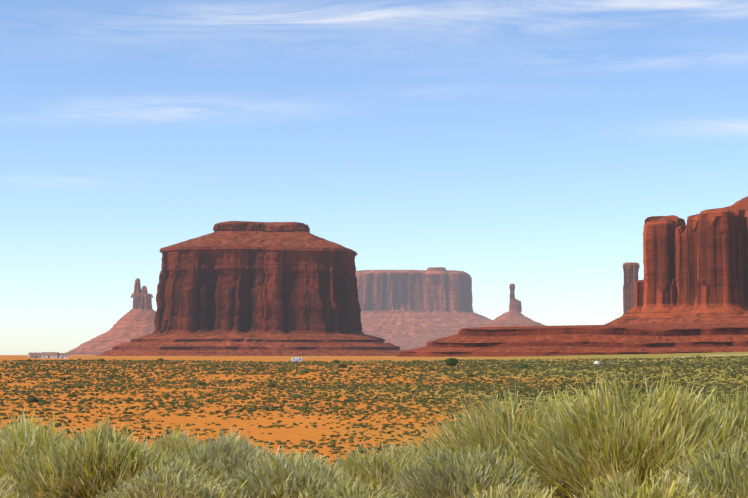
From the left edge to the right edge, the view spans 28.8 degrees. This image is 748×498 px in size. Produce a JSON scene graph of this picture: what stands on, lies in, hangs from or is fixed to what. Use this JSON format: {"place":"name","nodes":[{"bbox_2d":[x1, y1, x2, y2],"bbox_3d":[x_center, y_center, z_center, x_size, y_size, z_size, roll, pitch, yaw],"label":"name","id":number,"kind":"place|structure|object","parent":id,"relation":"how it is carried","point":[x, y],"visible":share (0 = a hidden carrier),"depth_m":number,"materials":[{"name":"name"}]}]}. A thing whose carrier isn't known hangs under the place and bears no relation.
{"place":"outdoors","nodes":[
{"label":"outdoors","id":0,"kind":"place"},
{"bbox_2d":[28,353,40,357],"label":"house","id":1,"kind":"structure","parent":0,"point":[34,355],"depth_m":1291.88,"materials":[{"name":"beige"}]},
{"bbox_2d":[59,353,68,357],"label":"house","id":2,"kind":"structure","parent":0,"point":[63,355],"depth_m":1271.44,"materials":[{"name":"white paint"}]},
{"bbox_2d":[0,352,747,466],"bbox_3d":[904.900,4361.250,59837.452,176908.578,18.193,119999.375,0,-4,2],"label":"desert ground","id":3,"kind":"structure","parent":0,"point":[295,435],"depth_m":368.34,"materials":[{"name":"orange sand"}]},
{"bbox_2d":[41,352,59,357],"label":"house","id":4,"kind":"structure","parent":3,"relation":"on","point":[50,354],"depth_m":1250.81,"materials":[{"name":"beige"}]},
{"bbox_2d":[66,293,155,354],"bbox_3d":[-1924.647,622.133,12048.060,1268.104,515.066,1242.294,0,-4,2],"label":"butte","id":5,"kind":"object","parent":3,"relation":"on","point":[137,321],"visible":0.6,"depth_m":11808.58,"materials":[{"name":"red stone"}]},
{"bbox_2d":[133,278,140,297],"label":"rock spire","id":6,"kind":"structure","parent":5,"relation":"on","point":[137,287],"depth_m":12041.63,"materials":[{"name":"red stone"}]},
{"bbox_2d":[141,286,147,293],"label":"rock spire","id":7,"kind":"structure","parent":5,"relation":"on","point":[144,290],"depth_m":12036.99,"materials":[{"name":"red stone"}]},
{"bbox_2d":[96,221,406,355],"bbox_3d":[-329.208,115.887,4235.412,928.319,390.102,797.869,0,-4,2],"label":"butte","id":8,"kind":"object","parent":3,"relation":"on","point":[238,288],"visible":0.98,"depth_m":4035.56,"materials":[{"name":"red stone"}]},
{"bbox_2d":[291,357,302,361],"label":"travel trailer","id":9,"kind":"object","parent":3,"relation":"on","point":[295,359],"visible":0.88,"depth_m":912.84,"materials":[{"name":"white paint"}]},
{"bbox_2d":[0,369,747,497],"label":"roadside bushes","id":10,"kind":"object","parent":3,"relation":"on","point":[670,447],"visible":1,"depth_m":10.89,"materials":[{"name":"green plant"}]},
{"bbox_2d":[0,355,747,470],"bbox_3d":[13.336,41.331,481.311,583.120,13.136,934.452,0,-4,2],"label":"desert shrubs","id":11,"kind":"object","parent":3,"relation":"on","point":[520,365],"visible":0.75,"depth_m":468.14,"materials":[{"name":"green plant"}]},
{"bbox_2d":[356,270,491,349],"bbox_3d":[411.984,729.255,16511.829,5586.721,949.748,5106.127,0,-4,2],"label":"distant mesa","id":12,"kind":"structure","parent":3,"relation":"on","point":[407,309],"depth_m":16048.13,"materials":[{"name":"red stone"}]},
{"bbox_2d":[425,267,447,274],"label":"butte caprock","id":13,"kind":"structure","parent":12,"relation":"on","point":[436,270],"depth_m":16058.02,"materials":[{"name":"red stone"}]},
{"bbox_2d":[445,358,458,366],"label":"bush","id":14,"kind":"object","parent":3,"relation":"on","point":[451,362],"visible":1,"depth_m":735.09,"materials":[{"name":"green plant"}]},
{"bbox_2d":[478,284,545,326],"bbox_3d":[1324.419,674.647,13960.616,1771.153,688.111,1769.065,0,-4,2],"label":"spire","id":15,"kind":"structure","parent":3,"relation":"on","point":[513,316],"depth_m":13817.22,"materials":[{"name":"red stone"}]},
{"bbox_2d":[397,322,747,356],"bbox_3d":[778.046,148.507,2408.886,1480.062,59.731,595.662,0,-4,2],"label":"red bench","id":16,"kind":"object","parent":3,"relation":"on","point":[561,340],"visible":0.92,"depth_m":2260.70,"materials":[{"name":"red stone"}]},
{"bbox_2d":[604,280,643,324],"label":"rock buttress","id":17,"kind":"structure","parent":16,"relation":"on","point":[634,312],"depth_m":3043.44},
{"bbox_2d":[627,215,685,323],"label":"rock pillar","id":18,"kind":"structure","parent":16,"relation":"on","point":[659,279],"depth_m":3024.74,"materials":[{"name":"red stone"}]},
{"bbox_2d":[657,225,686,323],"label":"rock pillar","id":19,"kind":"structure","parent":16,"relation":"on","point":[681,260],"depth_m":2997.35,"materials":[{"name":"red stone"}]},
{"bbox_2d":[658,214,698,323],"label":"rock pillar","id":20,"kind":"structure","parent":16,"relation":"on","point":[692,251],"depth_m":2948.22,"materials":[{"name":"red stone"}]},
{"bbox_2d":[670,205,747,323],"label":"rock butte","id":21,"kind":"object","parent":16,"relation":"on","point":[721,297],"depth_m":2848.69,"materials":[{"name":"red stone"}]},
{"bbox_2d":[731,196,747,322],"bbox_3d":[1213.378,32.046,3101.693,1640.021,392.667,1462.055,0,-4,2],"label":"rock butte","id":22,"kind":"object","parent":16,"relation":"on","point":[743,205],"visible":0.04,"depth_m":2891.61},
{"bbox_2d":[0,0,747,354],"label":"sky","id":23,"kind":"structure","parent":0,"point":[531,145],"materials":[{"name":"blue"}]},
{"bbox_2d":[623,262,639,313],"bbox_3d":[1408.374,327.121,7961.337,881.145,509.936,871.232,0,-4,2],"label":"pillar","id":24,"kind":"structure","parent":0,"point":[630,270],"depth_m":7943.44,"materials":[{"name":"red stone"}]},
{"bbox_2d":[580,354,747,365],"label":"shrubs","id":25,"kind":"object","parent":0,"point":[695,356],"depth_m":971.83,"materials":[{"name":"brown"}]}
]}

